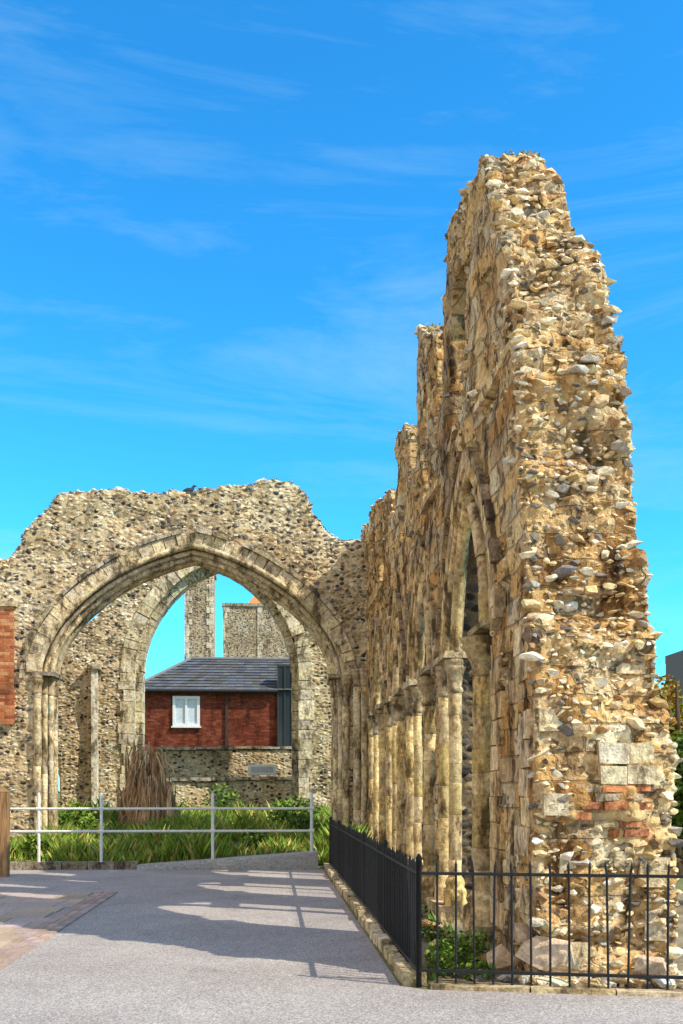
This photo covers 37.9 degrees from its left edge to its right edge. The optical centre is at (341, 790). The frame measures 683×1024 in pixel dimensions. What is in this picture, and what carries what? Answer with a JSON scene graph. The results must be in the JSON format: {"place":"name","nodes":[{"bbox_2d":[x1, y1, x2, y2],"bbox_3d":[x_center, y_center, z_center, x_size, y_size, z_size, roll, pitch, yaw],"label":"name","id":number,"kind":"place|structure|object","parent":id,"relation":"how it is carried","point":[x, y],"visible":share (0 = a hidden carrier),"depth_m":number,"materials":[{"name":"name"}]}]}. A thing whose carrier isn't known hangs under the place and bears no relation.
{"place":"outdoors","nodes":[
{"label":"outdoors","id":0,"kind":"place"},
{"bbox_2d":[0,892,116,969],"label":"paved path","id":1,"kind":"structure","parent":0,"point":[26,925],"depth_m":12.65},
{"bbox_2d":[222,596,288,657],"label":"flint church","id":2,"kind":"structure","parent":0,"point":[250,628],"depth_m":64.73,"materials":[{"name":"stone"}]},
{"bbox_2d":[0,867,682,1023],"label":"road","id":3,"kind":"structure","parent":0,"point":[284,946],"depth_m":8.95,"materials":[{"name":"grey asphalt"}]},
{"bbox_2d":[0,787,9,876],"bbox_3d":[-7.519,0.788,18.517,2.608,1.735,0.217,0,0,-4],"label":"wooden gate post","id":4,"kind":"object","parent":3,"relation":"on","point":[4,832],"visible":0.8,"depth_m":18.50,"materials":[{"name":"brown wood"}]},
{"bbox_2d":[10,861,138,869],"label":"stone kerb","id":5,"kind":"structure","parent":3,"relation":"on","point":[76,865],"depth_m":20.18,"materials":[{"name":"grey stone"}]},
{"bbox_2d":[10,792,313,861],"bbox_3d":[-5.494,0.815,20.214,9.880,1.570,0.084,0,0,-4],"label":"metal handrail","id":6,"kind":"object","parent":3,"relation":"on","point":[38,831],"visible":0.95,"depth_m":20.31,"materials":[{"name":"grey metal"}]},
{"bbox_2d":[137,851,317,869],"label":"concrete ramp","id":7,"kind":"structure","parent":3,"relation":"on","point":[301,860],"depth_m":20.19,"materials":[{"name":"concrete"}]},
{"bbox_2d":[0,0,682,791],"label":"sky","id":8,"kind":"structure","parent":0,"point":[224,224],"materials":[{"name":"blue"}]},
{"bbox_2d":[47,793,682,992],"bbox_3d":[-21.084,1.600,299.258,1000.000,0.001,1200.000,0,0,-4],"label":"ground","id":9,"kind":"structure","parent":0,"point":[679,884],"depth_m":11.03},
{"bbox_2d":[10,813,322,867],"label":"grass bank","id":10,"kind":"structure","parent":9,"relation":"on","point":[319,864],"depth_m":22.88,"materials":[{"name":"green plant"}]},
{"bbox_2d":[117,740,175,827],"bbox_3d":[-5.003,0.030,25.699,1.524,2.709,1.251,0,0,-4],"label":"dry grass clump","id":11,"kind":"object","parent":10,"relation":"on","point":[147,784],"visible":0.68,"depth_m":25.46,"materials":[{"name":"brown dry grass"}]},
{"bbox_2d":[0,478,368,841],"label":"ruined gothic archway","id":12,"kind":"object","parent":9,"relation":"on","point":[93,552],"visible":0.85,"depth_m":22.82,"materials":[{"name":"stone"}]},
{"bbox_2d":[183,485,196,491],"bbox_3d":[-3.617,-6.993,23.303,0.463,0.347,0.148,0,0,-4],"label":"pigeon","id":13,"kind":"object","parent":12,"relation":"on","point":[189,489],"visible":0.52,"depth_m":23.26,"materials":[{"name":"paint"}]},
{"bbox_2d":[184,572,216,659],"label":"flint turret","id":14,"kind":"object","parent":9,"relation":"on","point":[199,619],"visible":0.29,"depth_m":59.55,"materials":[{"name":"stone"}]},
{"bbox_2d":[58,537,360,810],"bbox_3d":[-4.819,-3.001,30.151,12.721,10.126,1.561,0,0,-4],"label":"ruined gothic archway","id":15,"kind":"object","parent":9,"relation":"on","point":[101,710],"visible":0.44,"depth_m":29.62,"materials":[{"name":"stone"}]},
{"bbox_2d":[144,694,276,766],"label":"brick walls","id":16,"kind":"structure","parent":9,"relation":"on","point":[252,719],"depth_m":44.72,"materials":[{"name":"red brick"}]},
{"bbox_2d":[171,696,200,727],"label":"window","id":17,"kind":"structure","parent":16,"relation":"attached to","point":[186,711],"depth_m":44.56,"materials":[{"name":"paint"}]},
{"bbox_2d":[144,692,276,745],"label":"timber trim","id":18,"kind":"structure","parent":16,"relation":"attached to","point":[226,718],"depth_m":44.65,"materials":[{"name":"brown wood"}]},
{"bbox_2d":[145,657,290,692],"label":"slate roof","id":19,"kind":"structure","parent":16,"relation":"on","point":[228,674],"depth_m":45.99,"materials":[{"name":"stone"}]},
{"bbox_2d":[156,748,291,781],"bbox_3d":[-2.852,0.174,34.138,6.956,3.302,0.586,0,0,-4],"label":"masonry","id":20,"kind":"object","parent":9,"relation":"on","point":[205,763],"visible":0.18,"depth_m":33.80,"materials":[{"name":"beige stone"}]},
{"bbox_2d":[155,746,291,749],"bbox_3d":[-2.863,-1.465,34.132,6.908,0.156,0.688,0,0,-4],"label":"coping","id":21,"kind":"object","parent":20,"relation":"on","point":[226,748],"visible":0.58,"depth_m":33.76,"materials":[{"name":"stone"}]},
{"bbox_2d":[171,779,296,811],"bbox_3d":[-3.232,0.724,31.697,6.860,2.236,0.571,0,0,-4],"label":"masonry","id":22,"kind":"object","parent":9,"relation":"on","point":[260,792],"visible":0.16,"depth_m":31.44,"materials":[{"name":"beige stone"}]},
{"bbox_2d":[166,777,291,781],"bbox_3d":[-3.233,-0.394,31.698,6.821,0.202,0.683,0,0,-4],"label":"coping","id":23,"kind":"object","parent":22,"relation":"on","point":[224,778],"visible":0.54,"depth_m":31.35,"materials":[{"name":"stone"}]},
{"bbox_2d":[248,765,275,774],"bbox_3d":[-2.560,-0.682,32.041,0.906,0.331,0.522,0,0,-4],"label":"plaque","id":24,"kind":"object","parent":23,"relation":"on","point":[261,769],"visible":1,"depth_m":31.79,"materials":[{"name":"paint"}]},
{"bbox_2d":[277,664,291,746],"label":"glazed bay","id":25,"kind":"object","parent":9,"relation":"on","point":[284,713],"visible":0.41,"depth_m":44.77,"materials":[{"name":"black metal"}]},
{"bbox_2d":[323,863,682,997],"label":"stone kerb","id":26,"kind":"structure","parent":9,"relation":"on","point":[405,972],"depth_m":8.16,"materials":[{"name":"beige stone"}]},
{"bbox_2d":[329,816,682,989],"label":"iron railing","id":27,"kind":"object","parent":26,"relation":"on","point":[382,881],"visible":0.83,"depth_m":8.45,"materials":[{"name":"black metal"}]},
{"bbox_2d":[360,155,679,981],"bbox_3d":[1.646,-2.453,16.157,1.420,8.988,16.142,0,0,-4],"label":"masonry","id":28,"kind":"object","parent":9,"relation":"on","point":[484,265],"visible":0.52,"depth_m":8.91,"materials":[{"name":"stone"}]},
{"bbox_2d":[54,148,540,540],"bbox_3d":[0.277,-6.348,18.462,6.574,1.869,15.399,0,0,-34],"label":"wall moss","id":29,"kind":"object","parent":28,"relation":"on","point":[509,151],"depth_m":14.71,"materials":[{"name":"green plant"}]},
{"bbox_2d":[366,617,493,945],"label":"column shafts","id":30,"kind":"object","parent":28,"relation":"attached to","point":[388,823],"depth_m":12.76,"materials":[{"name":"stone"}]},
{"bbox_2d":[366,447,505,720],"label":"arch mouldings","id":31,"kind":"object","parent":28,"relation":"attached to","point":[466,517],"visible":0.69,"depth_m":12.31,"materials":[{"name":"stone"}]},
{"bbox_2d":[365,338,553,928],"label":"stones","id":32,"kind":"object","parent":28,"relation":"attached to","point":[499,701],"visible":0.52,"depth_m":9.49,"materials":[{"name":"stone"}]},
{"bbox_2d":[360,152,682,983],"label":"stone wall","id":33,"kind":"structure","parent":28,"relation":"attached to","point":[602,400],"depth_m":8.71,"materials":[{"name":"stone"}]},
{"bbox_2d":[538,663,669,971],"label":"repair stones","id":34,"kind":"object","parent":33,"relation":"attached to","point":[624,777],"visible":0.66,"depth_m":8.23,"materials":[{"name":"beige stone"}]},
{"bbox_2d":[422,894,682,989],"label":"soil strip","id":35,"kind":"object","parent":9,"relation":"on","point":[677,961],"visible":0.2,"depth_m":9.37,"materials":[{"name":"green plant"}]},
{"bbox_2d":[10,795,495,980],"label":"grass","id":36,"kind":"structure","parent":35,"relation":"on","point":[121,847],"depth_m":21.80,"materials":[{"name":"green plant"}]},
{"bbox_2d":[422,903,492,980],"bbox_3d":[1.404,1.372,9.704,2.692,0.476,5.768,0,0,-32],"label":"ivy plant","id":37,"kind":"object","parent":35,"relation":"on","point":[446,952],"visible":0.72,"depth_m":8.68,"materials":[{"name":"green plant"}]},
{"bbox_2d":[422,919,682,988],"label":"fallen stones","id":38,"kind":"object","parent":35,"relation":"on","point":[559,948],"visible":0.6,"depth_m":8.14,"materials":[{"name":"beige stone"}]},
{"bbox_2d":[654,673,682,874],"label":"autumn tree","id":39,"kind":"object","parent":9,"relation":"on","point":[673,696],"visible":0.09,"depth_m":19.41,"materials":[{"name":"green plant"}]},
{"bbox_2d":[670,730,682,863],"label":"broadleaf tree","id":40,"kind":"object","parent":9,"relation":"on","point":[677,820],"visible":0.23,"depth_m":13.38,"materials":[{"name":"green plant"}]},
{"bbox_2d":[665,650,682,715],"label":"building","id":41,"kind":"structure","parent":0,"point":[674,664],"depth_m":74.08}
]}

